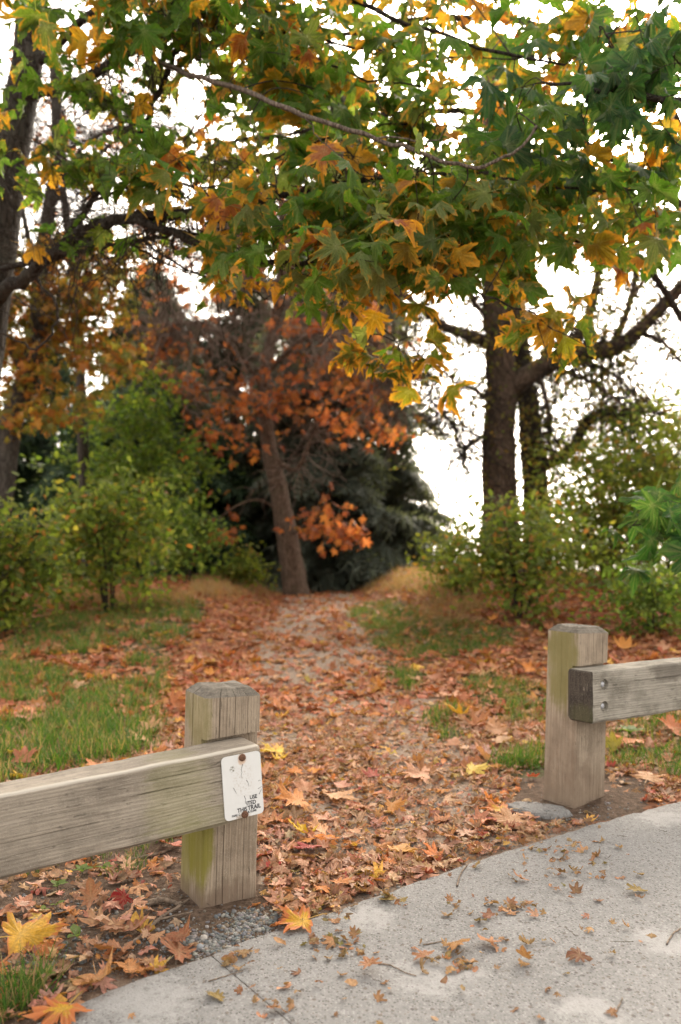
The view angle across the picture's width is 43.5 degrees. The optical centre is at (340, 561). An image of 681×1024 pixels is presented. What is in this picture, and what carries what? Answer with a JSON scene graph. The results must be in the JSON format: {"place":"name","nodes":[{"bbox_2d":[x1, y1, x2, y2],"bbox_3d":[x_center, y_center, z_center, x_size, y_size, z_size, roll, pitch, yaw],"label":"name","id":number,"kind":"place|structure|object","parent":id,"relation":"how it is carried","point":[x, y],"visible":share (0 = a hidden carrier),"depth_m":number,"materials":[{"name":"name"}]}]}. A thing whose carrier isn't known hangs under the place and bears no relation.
{"place":"outdoors","nodes":[
{"label":"outdoors","id":0,"kind":"place"},
{"bbox_2d":[0,570,680,1023],"bbox_3d":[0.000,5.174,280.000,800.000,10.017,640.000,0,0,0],"label":"ground","id":1,"kind":"structure","parent":0,"point":[622,798],"depth_m":4.27,"materials":[{"name":"soil"}]},
{"bbox_2d":[13,898,32,911],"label":"fallen leaf","id":2,"kind":"object","parent":1,"relation":"on","point":[24,904],"visible":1,"depth_m":2.79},
{"bbox_2d":[11,746,35,764],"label":"fallen leaf","id":3,"kind":"object","parent":1,"relation":"on","point":[18,754],"visible":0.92,"depth_m":4.64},
{"bbox_2d":[14,893,35,906],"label":"fallen leaf","id":4,"kind":"object","parent":1,"relation":"on","point":[29,897],"visible":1,"depth_m":2.81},
{"bbox_2d":[2,374,56,567],"bbox_3d":[-9.596,-2.184,20.597,7.280,9.032,6.722,0,0,0],"label":"conifer","id":5,"kind":"object","parent":1,"relation":"on","point":[16,497],"visible":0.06,"depth_m":20.96,"materials":[{"name":"green plant"}]},
{"bbox_2d":[0,911,68,955],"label":"fallen leaf","id":6,"kind":"object","parent":1,"relation":"on","point":[41,929],"visible":0.92,"depth_m":2.58,"materials":[{"name":"plant"}]},
{"bbox_2d":[0,932,83,1023],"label":"grass","id":7,"kind":"structure","parent":1,"relation":"on","point":[39,981],"depth_m":2.23,"materials":[{"name":"plant"}]},
{"bbox_2d":[0,471,88,638],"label":"shrub","id":8,"kind":"object","parent":1,"relation":"on","point":[18,581],"visible":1,"depth_m":9.40,"materials":[{"name":"green plant"}]},
{"bbox_2d":[9,955,80,980],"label":"fallen leaf","id":9,"kind":"object","parent":1,"relation":"on","point":[66,965],"visible":0.52,"depth_m":2.39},
{"bbox_2d":[0,343,95,577],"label":"conifer","id":10,"kind":"object","parent":1,"relation":"on","point":[40,440],"visible":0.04,"depth_m":22.11,"materials":[{"name":"green plant"}]},
{"bbox_2d":[35,940,65,958],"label":"fallen leaf","id":11,"kind":"object","parent":1,"relation":"on","point":[45,948],"visible":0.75,"depth_m":2.49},
{"bbox_2d":[67,924,80,941],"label":"seedling","id":12,"kind":"object","parent":1,"relation":"on","point":[75,929],"visible":0.96,"depth_m":2.58,"materials":[{"name":"green plant"}]},
{"bbox_2d":[73,863,93,875],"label":"seedling","id":13,"kind":"object","parent":1,"relation":"on","point":[82,867],"visible":1,"depth_m":3.14,"materials":[{"name":"green plant"}]},
{"bbox_2d":[77,877,102,908],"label":"fallen leaf","id":14,"kind":"object","parent":1,"relation":"on","point":[91,892],"visible":1,"depth_m":2.81,"materials":[{"name":"plant"}]},
{"bbox_2d":[26,837,177,876],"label":"grass","id":15,"kind":"structure","parent":1,"relation":"on","point":[129,855],"depth_m":3.24,"materials":[{"name":"plant"}]},
{"bbox_2d":[0,594,212,782],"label":"grass","id":16,"kind":"structure","parent":1,"relation":"on","point":[118,745],"depth_m":6.50,"materials":[{"name":"plant"}]},
{"bbox_2d":[136,715,160,730],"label":"fallen leaf","id":17,"kind":"object","parent":16,"relation":"on","point":[151,722],"visible":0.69,"depth_m":5.56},
{"bbox_2d":[0,0,213,591],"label":"ochre tree","id":18,"kind":"object","parent":1,"relation":"on","point":[28,369],"visible":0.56,"depth_m":12.74,"materials":[{"name":"orange plant"}]},
{"bbox_2d":[16,455,203,617],"bbox_3d":[-2.910,-0.228,10.890,2.477,2.227,2.354,0,0,0],"label":"shrub","id":19,"kind":"object","parent":1,"relation":"on","point":[90,518],"visible":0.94,"depth_m":10.79,"materials":[{"name":"green plant"}]},
{"bbox_2d":[0,888,231,995],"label":"gravel","id":20,"kind":"structure","parent":1,"relation":"on","point":[164,947],"depth_m":2.59,"materials":[{"name":"gravel"}]},
{"bbox_2d":[0,1,232,579],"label":"thin tree","id":21,"kind":"object","parent":1,"relation":"on","point":[82,450],"visible":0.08,"depth_m":15.40,"materials":[{"name":"grey plant"}]},
{"bbox_2d":[91,938,145,952],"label":"fallen leaf","id":22,"kind":"object","parent":1,"relation":"on","point":[109,944],"visible":0.99,"depth_m":2.47,"materials":[{"name":"plant"}]},
{"bbox_2d":[110,888,132,903],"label":"fallen leaf","id":23,"kind":"object","parent":1,"relation":"on","point":[121,896],"visible":1,"depth_m":2.83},
{"bbox_2d":[0,680,259,907],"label":"wooden barrier","id":24,"kind":"object","parent":1,"relation":"on","point":[54,818],"visible":0.81,"depth_m":2.62,"materials":[{"name":"wood"}]},
{"bbox_2d":[221,751,263,820],"bbox_3d":[-0.312,0.720,2.731,0.135,0.208,0.011,-5,3,-30],"label":"trail sign","id":25,"kind":"object","parent":24,"relation":"attached to","point":[242,785],"visible":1,"depth_m":2.73,"materials":[{"name":"metal"}]},
{"bbox_2d":[20,352,244,579],"bbox_3d":[-3.869,-1.717,15.673,3.796,4.208,3.284,0,0,21],"label":"shrub","id":26,"kind":"object","parent":1,"relation":"on","point":[153,447],"visible":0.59,"depth_m":15.24,"materials":[{"name":"green plant"}]},
{"bbox_2d":[22,260,274,581],"bbox_3d":[-4.470,-2.548,20.002,7.042,9.063,6.907,0,0,0],"label":"conifer","id":27,"kind":"object","parent":1,"relation":"on","point":[232,480],"visible":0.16,"depth_m":19.15,"materials":[{"name":"green plant"}]},
{"bbox_2d":[126,846,177,859],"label":"twig","id":28,"kind":"object","parent":1,"relation":"on","point":[163,851],"visible":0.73,"depth_m":3.34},
{"bbox_2d":[147,930,164,944],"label":"fallen leaf","id":29,"kind":"object","parent":1,"relation":"on","point":[153,937],"visible":0.99,"depth_m":2.56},
{"bbox_2d":[132,898,192,944],"bbox_3d":[-0.552,1.133,2.689,0.079,0.022,0.328,0,0,28],"label":"twig","id":30,"kind":"object","parent":1,"relation":"on","point":[158,919],"visible":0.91,"depth_m":2.71,"materials":[{"name":"wood"}]},
{"bbox_2d":[148,897,182,905],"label":"twig","id":31,"kind":"object","parent":1,"relation":"on","point":[152,901],"visible":1,"depth_m":2.83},
{"bbox_2d":[161,915,190,942],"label":"fallen leaf","id":32,"kind":"object","parent":1,"relation":"on","point":[181,934],"visible":0.96,"depth_m":2.56,"materials":[{"name":"plant"}]},
{"bbox_2d":[170,688,184,711],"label":"fallen leaf","id":33,"kind":"object","parent":1,"relation":"on","point":[176,702],"visible":0.92,"depth_m":6.22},
{"bbox_2d":[160,937,195,962],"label":"fallen leaf","id":34,"kind":"object","parent":1,"relation":"on","point":[177,948],"visible":0.98,"depth_m":2.48,"materials":[{"name":"plant"}]},
{"bbox_2d":[141,483,241,582],"bbox_3d":[-2.549,-0.346,14.537,1.807,1.943,1.941,0,0,0],"label":"shrub","id":35,"kind":"object","parent":1,"relation":"on","point":[180,545],"visible":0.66,"depth_m":14.36,"materials":[{"name":"green plant"}]},
{"bbox_2d":[143,904,285,958],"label":"gravel","id":36,"kind":"structure","parent":1,"relation":"on","point":[238,931],"depth_m":2.65,"materials":[{"name":"gravel"}]},
{"bbox_2d":[188,193,284,521],"bbox_3d":[-2.783,-4.001,24.014,6.698,13.369,6.261,0,0,-32],"label":"conifer","id":37,"kind":"object","parent":1,"relation":"on","point":[222,355],"visible":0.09,"depth_m":23.32,"materials":[{"name":"brown plant"}]},
{"bbox_2d":[192,534,280,593],"bbox_3d":[-1.872,0.059,15.497,1.655,1.161,1.103,0,0,-20],"label":"shrub","id":38,"kind":"object","parent":1,"relation":"on","point":[243,571],"visible":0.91,"depth_m":15.38,"materials":[{"name":"green plant"}]},
{"bbox_2d":[70,53,479,596],"bbox_3d":[-1.332,-4.270,16.332,8.558,10.452,4.376,0,0,0],"label":"russet tree","id":39,"kind":"object","parent":1,"relation":"on","point":[292,567],"visible":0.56,"depth_m":16.11,"materials":[{"name":"brown plant"}]},
{"bbox_2d":[270,864,290,873],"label":"fallen leaf","id":40,"kind":"object","parent":1,"relation":"on","point":[281,869],"visible":1,"depth_m":3.09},
{"bbox_2d":[288,819,318,833],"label":"fallen leaf","id":41,"kind":"object","parent":1,"relation":"on","point":[301,827],"visible":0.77,"depth_m":3.53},
{"bbox_2d":[293,779,317,793],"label":"fallen leaf","id":42,"kind":"object","parent":1,"relation":"on","point":[303,785],"visible":0.98,"depth_m":4.18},
{"bbox_2d":[303,815,332,833],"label":"fallen leaf","id":43,"kind":"object","parent":1,"relation":"on","point":[315,823],"visible":0.88,"depth_m":3.62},
{"bbox_2d":[313,829,339,847],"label":"fallen leaf","id":44,"kind":"object","parent":1,"relation":"on","point":[319,836],"visible":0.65,"depth_m":3.46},
{"bbox_2d":[315,789,356,799],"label":"fallen leaf","id":45,"kind":"object","parent":1,"relation":"on","point":[339,794],"visible":0.99,"depth_m":4.07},
{"bbox_2d":[0,744,678,998],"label":"straw","id":46,"kind":"object","parent":1,"relation":"on","point":[326,859],"visible":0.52,"depth_m":3.24,"materials":[{"name":"beige plant"}]},
{"bbox_2d":[0,0,680,419],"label":"maple tree","id":47,"kind":"object","parent":1,"relation":"on","point":[406,226],"visible":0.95,"depth_m":4.93,"materials":[{"name":"green plant"}]},
{"bbox_2d":[0,567,680,718],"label":"leaf litter","id":48,"kind":"object","parent":1,"relation":"on","point":[239,671],"visible":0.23,"depth_m":8.53,"materials":[{"name":"plant"}]},
{"bbox_2d":[0,713,680,1020],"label":"leaf litter","id":49,"kind":"object","parent":1,"relation":"on","point":[136,922],"visible":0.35,"depth_m":3.61,"materials":[{"name":"plant"}]},
{"bbox_2d":[70,947,112,985],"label":"fallen leaf","id":50,"kind":"object","parent":49,"relation":"on","point":[100,975],"visible":1,"depth_m":2.29,"materials":[{"name":"plant"}]},
{"bbox_2d":[96,918,126,929],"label":"fallen leaf","id":51,"kind":"object","parent":49,"relation":"on","point":[106,926],"visible":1,"depth_m":2.63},
{"bbox_2d":[112,958,153,973],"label":"fallen leaf","id":52,"kind":"object","parent":49,"relation":"on","point":[132,966],"visible":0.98,"depth_m":2.37,"materials":[{"name":"plant"}]},
{"bbox_2d":[260,809,283,824],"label":"fallen leaf","id":53,"kind":"object","parent":49,"relation":"on","point":[265,819],"visible":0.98,"depth_m":3.72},
{"bbox_2d":[260,743,295,754],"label":"fallen leaf","id":54,"kind":"object","parent":49,"relation":"on","point":[269,748],"visible":0.98,"depth_m":5.00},
{"bbox_2d":[272,782,320,811],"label":"fallen leaf","id":55,"kind":"object","parent":49,"relation":"on","point":[296,797],"visible":1,"depth_m":3.97,"materials":[{"name":"plant"}]},
{"bbox_2d":[295,858,308,871],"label":"fallen leaf","id":56,"kind":"object","parent":49,"relation":"on","point":[302,862],"visible":0.99,"depth_m":3.15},
{"bbox_2d":[293,841,326,848],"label":"fallen leaf","id":57,"kind":"object","parent":49,"relation":"on","point":[302,845],"visible":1,"depth_m":3.34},
{"bbox_2d":[315,838,330,847],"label":"fallen leaf","id":58,"kind":"object","parent":49,"relation":"on","point":[323,843],"visible":1,"depth_m":3.38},
{"bbox_2d":[378,785,397,799],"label":"fallen leaf","id":59,"kind":"object","parent":49,"relation":"on","point":[387,792],"visible":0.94,"depth_m":4.11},
{"bbox_2d":[385,797,407,813],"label":"fallen leaf","id":60,"kind":"object","parent":49,"relation":"on","point":[396,805],"visible":0.99,"depth_m":3.89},
{"bbox_2d":[376,843,421,852],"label":"fallen leaf","id":61,"kind":"object","parent":49,"relation":"on","point":[403,847],"visible":0.93,"depth_m":3.35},
{"bbox_2d":[388,849,410,862],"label":"fallen leaf","id":62,"kind":"object","parent":49,"relation":"on","point":[400,855],"visible":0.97,"depth_m":3.25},
{"bbox_2d":[397,760,441,783],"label":"fallen leaf","id":63,"kind":"object","parent":49,"relation":"on","point":[424,772],"visible":1,"depth_m":4.49,"materials":[{"name":"plant"}]},
{"bbox_2d":[416,755,439,773],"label":"fallen leaf","id":64,"kind":"object","parent":63,"relation":"on","point":[421,765],"visible":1,"depth_m":4.56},
{"bbox_2d":[456,761,490,774],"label":"fallen leaf","id":65,"kind":"object","parent":49,"relation":"on","point":[477,769],"visible":0.98,"depth_m":4.55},
{"bbox_2d":[469,743,496,756],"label":"fallen leaf","id":66,"kind":"object","parent":49,"relation":"on","point":[485,747],"visible":0.48,"depth_m":4.96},
{"bbox_2d":[479,797,516,812],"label":"fallen leaf","id":67,"kind":"object","parent":49,"relation":"on","point":[492,806],"visible":0.69,"depth_m":3.90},
{"bbox_2d":[488,736,513,742],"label":"fallen leaf","id":68,"kind":"object","parent":49,"relation":"on","point":[498,739],"visible":0.96,"depth_m":5.21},
{"bbox_2d":[489,807,525,822],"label":"fallen leaf","id":69,"kind":"object","parent":49,"relation":"on","point":[508,815],"visible":0.98,"depth_m":3.72,"materials":[{"name":"plant"}]},
{"bbox_2d":[615,734,647,743],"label":"fallen leaf","id":70,"kind":"object","parent":49,"relation":"on","point":[625,740],"visible":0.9,"depth_m":5.10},
{"bbox_2d":[629,771,667,782],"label":"fallen leaf","id":71,"kind":"object","parent":49,"relation":"on","point":[655,778],"visible":1,"depth_m":4.28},
{"bbox_2d":[213,54,470,593],"bbox_3d":[-0.155,-5.008,20.985,7.252,14.841,7.504,0,0,0],"label":"conifer","id":72,"kind":"object","parent":1,"relation":"on","point":[373,490],"visible":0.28,"depth_m":19.54,"materials":[{"name":"green plant"}]},
{"bbox_2d":[333,780,354,787],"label":"fallen leaf","id":73,"kind":"object","parent":1,"relation":"on","point":[342,784],"visible":1,"depth_m":4.31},
{"bbox_2d":[12,600,680,806],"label":"leaf fragments","id":74,"kind":"object","parent":1,"relation":"on","point":[353,779],"visible":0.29,"depth_m":6.32,"materials":[{"name":"plant"}]},
{"bbox_2d":[30,563,675,632],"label":"dry grass","id":75,"kind":"structure","parent":1,"relation":"on","point":[471,604],"depth_m":12.31,"materials":[{"name":"plant"}]},
{"bbox_2d":[130,0,680,323],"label":"maple tree","id":76,"kind":"object","parent":1,"relation":"on","point":[476,19],"visible":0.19,"depth_m":7.85,"materials":[{"name":"green plant"}]},
{"bbox_2d":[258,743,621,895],"bbox_3d":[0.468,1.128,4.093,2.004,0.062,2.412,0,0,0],"label":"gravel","id":77,"kind":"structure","parent":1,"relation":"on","point":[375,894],"depth_m":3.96,"materials":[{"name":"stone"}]},
{"bbox_2d":[405,513,492,597],"bbox_3d":[1.626,-0.028,11.553,1.549,1.268,1.651,0,0,0],"label":"shrub","id":78,"kind":"object","parent":1,"relation":"on","point":[445,561],"visible":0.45,"depth_m":11.43,"materials":[{"name":"green plant"}]},
{"bbox_2d":[438,793,464,805],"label":"fallen leaf","id":79,"kind":"object","parent":1,"relation":"on","point":[448,798],"visible":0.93,"depth_m":4.07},
{"bbox_2d":[445,736,461,745],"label":"fallen leaf","id":80,"kind":"object","parent":1,"relation":"on","point":[453,741],"visible":1,"depth_m":5.17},
{"bbox_2d":[445,702,470,713],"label":"fallen leaf","id":81,"kind":"object","parent":1,"relation":"on","point":[458,710],"visible":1,"depth_m":5.90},
{"bbox_2d":[463,708,490,724],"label":"fallen leaf","id":82,"kind":"object","parent":1,"relation":"on","point":[476,720],"visible":0.97,"depth_m":5.77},
{"bbox_2d":[474,742,493,763],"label":"fallen leaf","id":83,"kind":"object","parent":1,"relation":"on","point":[482,751],"visible":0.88,"depth_m":4.79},
{"bbox_2d":[484,720,507,734],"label":"fallen leaf","id":84,"kind":"object","parent":1,"relation":"on","point":[496,728],"visible":1,"depth_m":5.44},
{"bbox_2d":[327,5,680,573],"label":"forked tree","id":85,"kind":"object","parent":1,"relation":"on","point":[508,383],"visible":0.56,"depth_m":14.50,"materials":[{"name":"brown plant"}]},
{"bbox_2d":[346,595,680,776],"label":"grass","id":86,"kind":"structure","parent":1,"relation":"on","point":[522,756],"depth_m":6.99,"materials":[{"name":"plant"}]},
{"bbox_2d":[418,483,630,630],"bbox_3d":[2.134,-0.017,9.937,2.532,1.740,2.155,0,0,0],"label":"shrub","id":87,"kind":"object","parent":1,"relation":"on","point":[512,556],"visible":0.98,"depth_m":9.70,"materials":[{"name":"green plant"}]},
{"bbox_2d":[507,801,572,819],"bbox_3d":[0.901,1.163,3.888,0.330,0.100,0.187,0,0,24],"label":"concrete footing","id":88,"kind":"object","parent":1,"relation":"on","point":[547,811],"visible":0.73,"depth_m":3.85,"materials":[{"name":"concrete"}]},
{"bbox_2d":[450,255,680,571],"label":"leaning tree","id":89,"kind":"object","parent":1,"relation":"on","point":[563,431],"visible":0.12,"depth_m":15.86,"materials":[{"name":"green plant"}]},
{"bbox_2d":[455,0,680,598],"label":"maple tree","id":90,"kind":"object","parent":1,"relation":"on","point":[611,88],"visible":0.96,"depth_m":4.38,"materials":[{"name":"green plant"}]},
{"bbox_2d":[519,478,627,573],"bbox_3d":[4.073,-0.578,15.049,2.294,1.853,2.082,0,0,19],"label":"shrub","id":91,"kind":"object","parent":1,"relation":"on","point":[550,500],"visible":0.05,"depth_m":14.86,"materials":[{"name":"green plant"}]},
{"bbox_2d":[508,418,680,585],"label":"shrub","id":92,"kind":"object","parent":1,"relation":"on","point":[603,503],"visible":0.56,"depth_m":12.37,"materials":[{"name":"green plant"}]},
{"bbox_2d":[521,776,676,824],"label":"gravel","id":93,"kind":"structure","parent":1,"relation":"on","point":[604,802],"depth_m":3.94,"materials":[{"name":"gravel"}]},
{"bbox_2d":[533,398,680,577],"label":"shrub","id":94,"kind":"object","parent":1,"relation":"on","point":[613,423],"visible":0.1,"depth_m":14.22,"materials":[{"name":"green plant"}]},
{"bbox_2d":[544,624,680,808],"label":"wooden barrier","id":95,"kind":"object","parent":1,"relation":"on","point":[589,694],"visible":0.91,"depth_m":3.96,"materials":[{"name":"wood"}]},
{"bbox_2d":[605,731,623,751],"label":"fallen leaf","id":96,"kind":"object","parent":1,"relation":"on","point":[612,741],"visible":0.88,"depth_m":5.05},
{"bbox_2d":[553,543,680,640],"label":"shrub","id":97,"kind":"object","parent":1,"relation":"on","point":[648,602],"visible":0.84,"depth_m":9.11,"materials":[{"name":"green plant"}]},
{"bbox_2d":[563,380,680,592],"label":"shrub","id":98,"kind":"object","parent":1,"relation":"on","point":[662,429],"visible":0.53,"depth_m":11.96,"materials":[{"name":"green plant"}]},
{"bbox_2d":[613,635,636,649],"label":"fallen leaf","id":99,"kind":"object","parent":1,"relation":"on","point":[623,643],"visible":1,"depth_m":8.43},
{"bbox_2d":[616,725,643,733],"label":"seedling","id":100,"kind":"object","parent":1,"relation":"on","point":[632,728],"visible":0.92,"depth_m":5.45,"materials":[{"name":"green plant"}]},
{"bbox_2d":[641,737,659,748],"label":"fallen leaf","id":101,"kind":"object","parent":1,"relation":"on","point":[649,740],"visible":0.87,"depth_m":5.08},
{"bbox_2d":[656,713,680,735],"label":"fallen leaf","id":102,"kind":"object","parent":1,"relation":"on","point":[669,722],"visible":0.99,"depth_m":5.47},
{"bbox_2d":[0,0,680,571],"label":"sky","id":103,"kind":"structure","parent":0,"point":[532,6],"materials":[{"name":"white"}]},
{"bbox_2d":[37,802,680,1023],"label":"pavement","id":104,"kind":"structure","parent":0,"point":[643,978],"depth_m":2.44,"materials":[{"name":"concrete"}]},
{"bbox_2d":[22,988,93,1023],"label":"fallen leaf","id":105,"kind":"object","parent":104,"relation":"on","point":[55,1011],"visible":1,"depth_m":2.12,"materials":[{"name":"plant"}]},
{"bbox_2d":[206,989,224,1000],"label":"fallen leaf","id":106,"kind":"object","parent":104,"relation":"on","point":[218,996],"visible":1,"depth_m":2.22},
{"bbox_2d":[271,904,326,933],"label":"fallen leaf","id":107,"kind":"object","parent":104,"relation":"on","point":[294,921],"visible":1,"depth_m":2.66,"materials":[{"name":"plant"}]},
{"bbox_2d":[39,825,657,1023],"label":"leaf fragments","id":108,"kind":"object","parent":104,"relation":"on","point":[330,941],"visible":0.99,"depth_m":2.54,"materials":[{"name":"plant"}]},
{"bbox_2d":[358,956,381,968],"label":"fallen leaf","id":109,"kind":"object","parent":104,"relation":"on","point":[367,961],"visible":1,"depth_m":2.36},
{"bbox_2d":[412,950,433,960],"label":"fallen leaf","id":110,"kind":"object","parent":104,"relation":"on","point":[424,953],"visible":0.98,"depth_m":2.43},
{"bbox_2d":[447,938,470,951],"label":"fallen leaf","id":111,"kind":"object","parent":104,"relation":"on","point":[453,945],"visible":1,"depth_m":2.48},
{"bbox_2d":[516,945,533,958],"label":"fallen leaf","id":112,"kind":"object","parent":104,"relation":"on","point":[522,951],"visible":1,"depth_m":2.40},
{"bbox_2d":[566,947,592,962],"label":"fallen leaf","id":113,"kind":"object","parent":104,"relation":"on","point":[577,954],"visible":1,"depth_m":2.42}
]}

